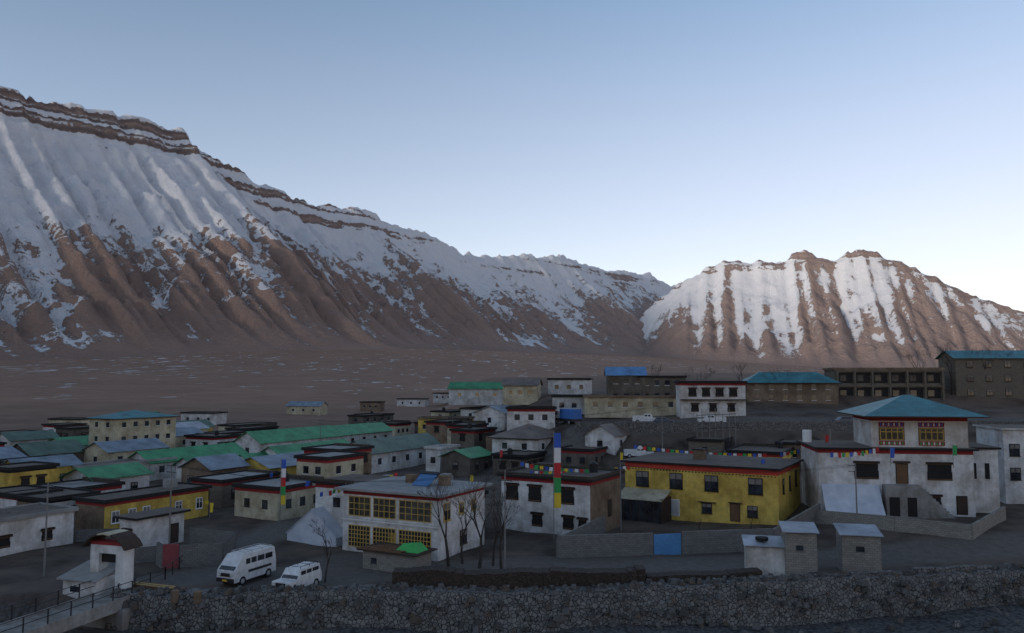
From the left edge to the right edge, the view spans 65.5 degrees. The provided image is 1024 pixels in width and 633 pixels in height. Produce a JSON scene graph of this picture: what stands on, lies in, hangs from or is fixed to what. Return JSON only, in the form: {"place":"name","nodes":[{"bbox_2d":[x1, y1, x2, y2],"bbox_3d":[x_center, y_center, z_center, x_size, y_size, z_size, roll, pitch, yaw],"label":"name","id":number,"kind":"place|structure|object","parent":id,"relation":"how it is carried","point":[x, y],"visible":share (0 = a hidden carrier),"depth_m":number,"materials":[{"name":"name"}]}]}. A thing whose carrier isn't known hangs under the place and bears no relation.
{"place":"outdoors","nodes":[
{"label":"outdoors","id":0,"kind":"place"},
{"bbox_2d":[0,86,674,359],"bbox_3d":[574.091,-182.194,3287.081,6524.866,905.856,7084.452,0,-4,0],"label":"mountain","id":1,"kind":"structure","parent":0,"point":[128,236],"depth_m":2343.23,"materials":[{"name":"brown stone"}]},
{"bbox_2d":[0,348,1023,632],"bbox_3d":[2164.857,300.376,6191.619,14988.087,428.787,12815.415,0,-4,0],"label":"ground","id":2,"kind":"structure","parent":0,"point":[236,386],"depth_m":153.18,"materials":[{"name":"brown soil"}]},
{"bbox_2d":[0,446,27,458],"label":"house","id":3,"kind":"structure","parent":2,"relation":"on","point":[9,452],"depth_m":134.41,"materials":[{"name":"blue metal"}]},
{"bbox_2d":[0,461,59,486],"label":"house","id":4,"kind":"structure","parent":2,"relation":"on","point":[28,473],"depth_m":101.67,"materials":[{"name":"brown"}]},
{"bbox_2d":[0,430,59,446],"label":"house","id":5,"kind":"structure","parent":2,"relation":"on","point":[12,439],"depth_m":166.86,"materials":[{"name":"green metal"}]},
{"bbox_2d":[0,484,63,507],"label":"white house","id":6,"kind":"structure","parent":2,"relation":"on","point":[6,502],"depth_m":92.55,"materials":[{"name":"brown"}]},
{"bbox_2d":[0,502,78,556],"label":"white house","id":7,"kind":"structure","parent":2,"relation":"on","point":[22,528],"depth_m":79.73,"materials":[{"name":"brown paint"}]},
{"bbox_2d":[2,454,83,481],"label":"yellow house","id":8,"kind":"structure","parent":2,"relation":"on","point":[66,461],"depth_m":119.44,"materials":[{"name":"brown metal"}]},
{"bbox_2d":[13,439,85,462],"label":"house","id":9,"kind":"structure","parent":2,"relation":"on","point":[75,447],"depth_m":141.20,"materials":[{"name":"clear metal"}]},
{"bbox_2d":[0,486,100,528],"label":"white house","id":10,"kind":"structure","parent":2,"relation":"on","point":[66,495],"depth_m":90.17,"materials":[{"name":"brown"}]},
{"bbox_2d":[0,580,132,632],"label":"footbridge","id":11,"kind":"object","parent":2,"relation":"on","point":[97,611],"visible":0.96,"depth_m":57.77,"materials":[{"name":"concrete"}]},
{"bbox_2d":[47,417,88,424],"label":"house","id":12,"kind":"structure","parent":2,"relation":"on","point":[69,419],"depth_m":223.88,"materials":[{"name":"beige stone"}]},
{"bbox_2d":[54,425,88,436],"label":"house","id":13,"kind":"structure","parent":2,"relation":"on","point":[69,431],"depth_m":192.45,"materials":[{"name":"grey paint"}]},
{"bbox_2d":[32,477,124,492],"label":"house","id":14,"kind":"structure","parent":2,"relation":"on","point":[104,485],"depth_m":102.91,"materials":[{"name":"grey"}]},
{"bbox_2d":[56,560,115,597],"bbox_3d":[-33.638,21.963,63.681,3.900,4.000,3.200,-1,-5,18],"label":"white hut","id":15,"kind":"object","parent":2,"relation":"on","point":[103,579],"visible":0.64,"depth_m":62.90,"materials":[{"name":"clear paint"}]},
{"bbox_2d":[73,528,119,541],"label":"wall","id":16,"kind":"structure","parent":2,"relation":"on","point":[81,535],"depth_m":83.51,"materials":[{"name":"concrete"}]},
{"bbox_2d":[58,462,153,489],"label":"house","id":17,"kind":"structure","parent":2,"relation":"on","point":[114,471],"depth_m":110.19,"materials":[{"name":"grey metal"}]},
{"bbox_2d":[82,529,142,589],"bbox_3d":[-31.960,19.926,63.612,4.169,5.455,2.000,-1,-5,18],"label":"entrance gateway","id":18,"kind":"object","parent":2,"relation":"on","point":[119,547],"visible":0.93,"depth_m":63.32,"materials":[{"name":"white paint"}]},
{"bbox_2d":[71,456,177,468],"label":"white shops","id":19,"kind":"structure","parent":2,"relation":"on","point":[145,463],"depth_m":127.15,"materials":[{"name":"paint"}]},
{"bbox_2d":[82,438,168,462],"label":"house","id":20,"kind":"structure","parent":2,"relation":"on","point":[108,450],"depth_m":144.46,"materials":[{"name":"clear metal"}]},
{"bbox_2d":[85,410,178,447],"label":"cream house","id":21,"kind":"structure","parent":2,"relation":"on","point":[133,424],"depth_m":158.76,"materials":[{"name":"beige paint"}]},
{"bbox_2d":[72,478,211,529],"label":"yellow house","id":22,"kind":"structure","parent":2,"relation":"on","point":[98,511],"depth_m":91.03,"materials":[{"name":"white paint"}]},
{"bbox_2d":[134,546,155,562],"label":"wall","id":23,"kind":"structure","parent":2,"relation":"on","point":[147,554],"depth_m":73.86,"materials":[{"name":"concrete"}]},
{"bbox_2d":[113,507,190,546],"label":"house","id":24,"kind":"structure","parent":2,"relation":"on","point":[149,527],"depth_m":80.57,"materials":[{"name":"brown paint"}]},
{"bbox_2d":[133,581,201,603],"bbox_3d":[-27.240,22.168,63.055,8.102,1.900,2.269,-3,-5,33],"label":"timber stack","id":25,"kind":"object","parent":2,"relation":"on","point":[197,596],"visible":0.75,"depth_m":61.26,"materials":[{"name":"brown wood"}]},
{"bbox_2d":[162,544,178,568],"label":"red gate","id":26,"kind":"structure","parent":2,"relation":"on","point":[170,553],"depth_m":71.81,"materials":[{"name":"red metal"}]},
{"bbox_2d":[126,442,247,480],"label":"house","id":27,"kind":"structure","parent":2,"relation":"on","point":[212,449],"depth_m":133.95,"materials":[{"name":"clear metal"}]},
{"bbox_2d":[175,426,203,447],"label":"house","id":28,"kind":"structure","parent":2,"relation":"on","point":[181,432],"depth_m":177.65,"materials":[{"name":"blue metal"}]},
{"bbox_2d":[179,542,222,567],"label":"wall","id":29,"kind":"structure","parent":2,"relation":"on","point":[201,554],"depth_m":72.51,"materials":[{"name":"concrete"}]},
{"bbox_2d":[180,411,227,424],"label":"house","id":30,"kind":"structure","parent":2,"relation":"on","point":[216,417],"depth_m":256.53,"materials":[{"name":"white paint"}]},
{"bbox_2d":[183,430,241,446],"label":"house","id":31,"kind":"structure","parent":2,"relation":"on","point":[216,437],"depth_m":169.53,"materials":[{"name":"white paint"}]},
{"bbox_2d":[189,527,236,560],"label":"wall","id":32,"kind":"structure","parent":2,"relation":"on","point":[206,535],"depth_m":80.14,"materials":[{"name":"concrete"}]},
{"bbox_2d":[177,453,250,482],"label":"house","id":33,"kind":"structure","parent":2,"relation":"on","point":[224,463],"depth_m":117.34,"materials":[{"name":"grey metal"}]},
{"bbox_2d":[188,469,280,507],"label":"house","id":34,"kind":"structure","parent":2,"relation":"on","point":[221,492],"depth_m":105.08,"materials":[{"name":"stone"}]},
{"bbox_2d":[216,543,275,585],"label":"van","id":35,"kind":"object","parent":2,"relation":"on","point":[240,567],"visible":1,"depth_m":66.40,"materials":[{"name":"white metal"}]},
{"bbox_2d":[225,423,278,430],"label":"house","id":36,"kind":"structure","parent":2,"relation":"on","point":[266,426],"depth_m":198.15,"materials":[{"name":"black glass"}]},
{"bbox_2d":[245,451,303,474],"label":"house","id":37,"kind":"structure","parent":2,"relation":"on","point":[269,462],"depth_m":123.89,"materials":[{"name":"blue metal"}]},
{"bbox_2d":[231,473,323,520],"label":"house","id":38,"kind":"structure","parent":2,"relation":"on","point":[258,499],"depth_m":97.02,"materials":[{"name":"white paint"}]},
{"bbox_2d":[231,425,342,452],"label":"long building","id":39,"kind":"structure","parent":2,"relation":"on","point":[253,441],"depth_m":164.19,"materials":[{"name":"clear metal"}]},
{"bbox_2d":[272,560,321,586],"bbox_3d":[-17.399,21.165,64.528,1.810,2.004,4.440,-2,-5,22],"label":"suv","id":40,"kind":"object","parent":2,"relation":"on","point":[305,573],"visible":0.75,"depth_m":64.15,"materials":[{"name":"white metal"}]},
{"bbox_2d":[260,439,349,454],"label":"house","id":41,"kind":"structure","parent":2,"relation":"on","point":[279,449],"depth_m":140.03,"materials":[{"name":"clear metal"}]},
{"bbox_2d":[285,401,328,414],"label":"house","id":42,"kind":"structure","parent":2,"relation":"on","point":[308,407],"depth_m":313.08,"materials":[{"name":"beige paint"}]},
{"bbox_2d":[286,506,342,546],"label":"tent","id":43,"kind":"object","parent":2,"relation":"on","point":[300,530],"depth_m":82.24,"materials":[{"name":"white fabric"}]},
{"bbox_2d":[294,450,366,477],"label":"house","id":44,"kind":"structure","parent":2,"relation":"on","point":[329,464],"depth_m":105.20,"materials":[{"name":"white paint"}]},
{"bbox_2d":[301,443,374,474],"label":"house","id":45,"kind":"structure","parent":2,"relation":"on","point":[367,460],"depth_m":120.05,"materials":[{"name":"brown wood"}]},
{"bbox_2d":[332,422,394,442],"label":"house","id":46,"kind":"structure","parent":2,"relation":"on","point":[350,433],"depth_m":187.46,"materials":[{"name":"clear metal"}]},
{"bbox_2d":[347,413,394,423],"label":"dark house","id":47,"kind":"structure","parent":2,"relation":"on","point":[367,418],"depth_m":222.37,"materials":[{"name":"grey stone"}]},
{"bbox_2d":[359,401,385,411],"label":"house","id":48,"kind":"structure","parent":2,"relation":"on","point":[379,406],"depth_m":345.13,"materials":[{"name":"brown stone"}]},
{"bbox_2d":[351,433,441,473],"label":"house","id":49,"kind":"structure","parent":2,"relation":"on","point":[390,453],"depth_m":145.77,"materials":[{"name":"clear paint"}]},
{"bbox_2d":[356,542,437,571],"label":"shed","id":50,"kind":"object","parent":2,"relation":"on","point":[385,556],"visible":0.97,"depth_m":70.24,"materials":[{"name":"concrete"}]},
{"bbox_2d":[383,420,411,435],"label":"house","id":51,"kind":"structure","parent":2,"relation":"on","point":[402,427],"depth_m":210.84,"materials":[{"name":"white paint"}]},
{"bbox_2d":[310,471,492,560],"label":"house","id":52,"kind":"structure","parent":2,"relation":"on","point":[365,511],"depth_m":78.07,"materials":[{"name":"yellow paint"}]},
{"bbox_2d":[396,398,428,406],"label":"house","id":53,"kind":"structure","parent":2,"relation":"on","point":[416,402],"depth_m":383.26,"materials":[{"name":"white stone"}]},
{"bbox_2d":[416,478,453,566],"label":"poplar tree","id":54,"kind":"object","parent":2,"relation":"on","point":[446,543],"visible":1,"depth_m":72.53,"materials":[{"name":"brown plant"}]},
{"bbox_2d":[424,444,460,472],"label":"building","id":55,"kind":"structure","parent":2,"relation":"on","point":[433,459],"depth_m":140.32,"materials":[{"name":"white paint"}]},
{"bbox_2d":[417,416,474,432],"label":"long yellow house","id":56,"kind":"structure","parent":2,"relation":"on","point":[421,426],"depth_m":194.64,"materials":[{"name":"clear paint"}]},
{"bbox_2d":[424,417,471,443],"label":"house","id":57,"kind":"structure","parent":2,"relation":"on","point":[436,429],"depth_m":174.37,"materials":[{"name":"beige paint"}]},
{"bbox_2d":[43,370,862,576],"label":"prayer flags","id":58,"kind":"object","parent":2,"relation":"on","point":[727,444],"visible":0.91,"depth_m":79.98,"materials":[{"name":"fabric"}]},
{"bbox_2d":[438,446,491,476],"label":"house","id":59,"kind":"structure","parent":2,"relation":"on","point":[476,460],"depth_m":134.77,"materials":[{"name":"grey concrete"}]},
{"bbox_2d":[445,420,488,443],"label":"house","id":60,"kind":"structure","parent":2,"relation":"on","point":[463,423],"depth_m":164.70,"materials":[{"name":"grey stone"}]},
{"bbox_2d":[453,489,481,563],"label":"poplar tree","id":61,"kind":"object","parent":2,"relation":"on","point":[461,550],"visible":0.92,"depth_m":73.13,"materials":[{"name":"brown plant"}]},
{"bbox_2d":[449,423,497,448],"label":"house","id":62,"kind":"structure","parent":2,"relation":"on","point":[469,435],"depth_m":151.87,"materials":[{"name":"paint"}]},
{"bbox_2d":[447,382,502,404],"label":"house","id":63,"kind":"structure","parent":2,"relation":"on","point":[475,393],"depth_m":217.87,"materials":[{"name":"white stone"}]},
{"bbox_2d":[445,473,509,568],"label":"poplar tree","id":64,"kind":"object","parent":2,"relation":"on","point":[480,537],"visible":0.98,"depth_m":71.58,"materials":[{"name":"brown plant"}]},
{"bbox_2d":[472,405,508,430],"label":"house","id":65,"kind":"structure","parent":2,"relation":"on","point":[496,414],"depth_m":172.32,"materials":[{"name":"white paint"}]},
{"bbox_2d":[487,488,524,568],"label":"poplar tree","id":66,"kind":"object","parent":2,"relation":"on","point":[500,549],"visible":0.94,"depth_m":70.59,"materials":[{"name":"brown plant"}]},
{"bbox_2d":[491,448,546,474],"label":"house","id":67,"kind":"structure","parent":2,"relation":"on","point":[510,458],"depth_m":132.02,"materials":[{"name":"grey concrete"}]},
{"bbox_2d":[487,424,552,460],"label":"house","id":68,"kind":"structure","parent":2,"relation":"on","point":[530,437],"depth_m":140.43,"materials":[{"name":"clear paint"}]},
{"bbox_2d":[501,378,542,404],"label":"house","id":69,"kind":"structure","parent":2,"relation":"on","point":[521,391],"depth_m":183.80,"materials":[{"name":"beige paint"}]},
{"bbox_2d":[505,406,556,429],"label":"house","id":70,"kind":"structure","parent":2,"relation":"on","point":[539,416],"depth_m":149.72,"materials":[{"name":"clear paint"}]},
{"bbox_2d":[76,562,1023,632],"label":"stones","id":71,"kind":"object","parent":2,"relation":"on","point":[466,600],"visible":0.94,"depth_m":62.11,"materials":[{"name":"stone"}]},
{"bbox_2d":[497,461,624,534],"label":"white house","id":72,"kind":"structure","parent":2,"relation":"on","point":[588,497],"depth_m":88.06,"materials":[{"name":"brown paint"}]},
{"bbox_2d":[110,565,1023,632],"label":"stone embankment","id":73,"kind":"structure","parent":2,"relation":"on","point":[510,614],"depth_m":61.98,"materials":[{"name":"grey stone"}]},
{"bbox_2d":[392,565,645,588],"bbox_3d":[0.681,21.285,64.295,20.472,2.138,2.275,0,-4,-4],"label":"hedge","id":74,"kind":"object","parent":73,"relation":"on","point":[522,577],"visible":0.66,"depth_m":63.50,"materials":[{"name":"brown plant"}]},
{"bbox_2d":[555,408,581,423],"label":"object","id":75,"kind":"structure","parent":2,"relation":"on","point":[568,415],"depth_m":148.36,"materials":[{"name":"metal"}]},
{"bbox_2d":[547,378,592,393],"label":"house","id":76,"kind":"structure","parent":2,"relation":"on","point":[569,385],"depth_m":189.92,"materials":[{"name":"white paint"}]},
{"bbox_2d":[551,394,595,413],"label":"house","id":77,"kind":"structure","parent":2,"relation":"on","point":[569,401],"depth_m":165.81,"materials":[{"name":"white paint"}]},
{"bbox_2d":[556,515,605,556],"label":"wall","id":78,"kind":"structure","parent":2,"relation":"on","point":[596,526],"depth_m":84.10,"materials":[{"name":"concrete"}]},
{"bbox_2d":[209,431,956,542],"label":"prayer flags","id":79,"kind":"object","parent":2,"relation":"on","point":[556,469],"visible":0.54,"depth_m":83.61},
{"bbox_2d":[561,445,607,466],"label":"house","id":80,"kind":"structure","parent":2,"relation":"on","point":[571,455],"depth_m":132.78,"materials":[{"name":"grey paint"}]},
{"bbox_2d":[557,533,652,557],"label":"wall","id":81,"kind":"structure","parent":2,"relation":"on","point":[610,545],"depth_m":76.27,"materials":[{"name":"concrete"}]},
{"bbox_2d":[582,421,630,454],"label":"house","id":82,"kind":"structure","parent":2,"relation":"on","point":[612,436],"depth_m":137.73,"materials":[{"name":"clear paint"}]},
{"bbox_2d":[604,367,646,394],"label":"building","id":83,"kind":"structure","parent":2,"relation":"on","point":[623,381],"depth_m":170.57,"materials":[{"name":"clear stone"}]},
{"bbox_2d":[583,395,675,417],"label":"building","id":84,"kind":"structure","parent":2,"relation":"on","point":[600,404],"depth_m":158.56,"materials":[{"name":"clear paint"}]},
{"bbox_2d":[637,376,686,394],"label":"building","id":85,"kind":"structure","parent":2,"relation":"on","point":[660,385],"depth_m":170.13,"materials":[{"name":"brown stone"}]},
{"bbox_2d":[654,533,680,554],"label":"blue gate","id":86,"kind":"structure","parent":2,"relation":"on","point":[667,544],"depth_m":77.31,"materials":[{"name":"blue metal"}]},
{"bbox_2d":[646,567,761,581],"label":"firewood","id":87,"kind":"object","parent":2,"relation":"on","point":[683,575],"visible":0.38,"depth_m":65.88,"materials":[{"name":"brown wood"}]},
{"bbox_2d":[686,436,732,454],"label":"house","id":88,"kind":"structure","parent":2,"relation":"on","point":[714,445],"depth_m":134.76,"materials":[{"name":"paint"}]},
{"bbox_2d":[674,381,747,417],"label":"building","id":89,"kind":"structure","parent":2,"relation":"on","point":[709,397],"depth_m":148.76,"materials":[{"name":"brown paint"}]},
{"bbox_2d":[621,448,803,524],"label":"yellow house","id":90,"kind":"structure","parent":2,"relation":"on","point":[713,492],"depth_m":94.23,"materials":[{"name":"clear paint"}]},
{"bbox_2d":[634,445,767,456],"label":"prayer flags","id":91,"kind":"object","parent":90,"relation":"attached to","point":[691,452],"visible":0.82,"depth_m":108.25},
{"bbox_2d":[681,528,772,554],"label":"wall","id":92,"kind":"structure","parent":2,"relation":"on","point":[710,541],"depth_m":77.93,"materials":[{"name":"concrete"}]},
{"bbox_2d":[725,441,793,458],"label":"house","id":93,"kind":"structure","parent":2,"relation":"on","point":[773,450],"depth_m":129.19,"materials":[{"name":"grey stone"}]},
{"bbox_2d":[741,521,819,575],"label":"outhouse","id":94,"kind":"structure","parent":2,"relation":"on","point":[792,549],"depth_m":68.34,"materials":[{"name":"concrete"}]},
{"bbox_2d":[741,372,840,403],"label":"building","id":95,"kind":"structure","parent":2,"relation":"on","point":[804,387],"depth_m":170.04,"materials":[{"name":"clear stone"}]},
{"bbox_2d":[773,503,820,535],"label":"wall","id":96,"kind":"structure","parent":2,"relation":"on","point":[808,515],"depth_m":86.09,"materials":[{"name":"concrete"}]},
{"bbox_2d":[775,436,818,463],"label":"house","id":97,"kind":"structure","parent":2,"relation":"on","point":[791,443],"depth_m":132.04,"materials":[{"name":"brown wood"}]},
{"bbox_2d":[575,421,1023,432],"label":"terrace retaining wall","id":98,"kind":"structure","parent":2,"relation":"on","point":[648,427],"depth_m":142.31,"materials":[{"name":"stone"}]},
{"bbox_2d":[821,484,885,514],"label":"greenhouse","id":99,"kind":"object","parent":2,"relation":"on","point":[839,497],"visible":0.71,"depth_m":89.69,"materials":[{"name":"white plastic"}]},
{"bbox_2d":[833,523,883,571],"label":"outhouse","id":100,"kind":"structure","parent":2,"relation":"on","point":[858,546],"depth_m":69.72,"materials":[{"name":"concrete"}]},
{"bbox_2d":[748,564,996,580],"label":"wall","id":101,"kind":"structure","parent":2,"relation":"on","point":[931,569],"depth_m":67.85,"materials":[{"name":"stone"}]},
{"bbox_2d":[822,367,944,400],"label":"building","id":102,"kind":"structure","parent":2,"relation":"on","point":[926,383],"depth_m":173.16,"materials":[{"name":"brown stone"}]},
{"bbox_2d":[816,510,971,539],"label":"boundary wall","id":103,"kind":"structure","parent":2,"relation":"on","point":[923,526],"depth_m":82.63,"materials":[{"name":"concrete"}]},
{"bbox_2d":[796,395,1001,518],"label":"house","id":104,"kind":"structure","parent":2,"relation":"on","point":[920,477],"depth_m":91.00,"materials":[{"name":"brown paint"}]},
{"bbox_2d":[935,350,1023,398],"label":"building","id":105,"kind":"structure","parent":2,"relation":"on","point":[1001,375],"depth_m":174.74,"materials":[{"name":"brown stone"}]},
{"bbox_2d":[970,506,1005,539],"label":"yard side wall","id":106,"kind":"structure","parent":2,"relation":"on","point":[979,527],"depth_m":82.77,"materials":[{"name":"concrete"}]},
{"bbox_2d":[972,424,1023,503],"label":"building","id":107,"kind":"structure","parent":2,"relation":"on","point":[1008,439],"depth_m":97.96,"materials":[{"name":"white paint"}]},
{"bbox_2d":[0,0,1023,311],"label":"sky","id":108,"kind":"structure","parent":0,"point":[670,140],"materials":[{"name":"blue"}]},
{"bbox_2d":[640,249,1023,367],"bbox_3d":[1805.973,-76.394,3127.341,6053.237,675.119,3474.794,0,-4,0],"label":"mountain","id":109,"kind":"structure","parent":0,"point":[862,308],"depth_m":3767.77,"materials":[{"name":"white snow"}]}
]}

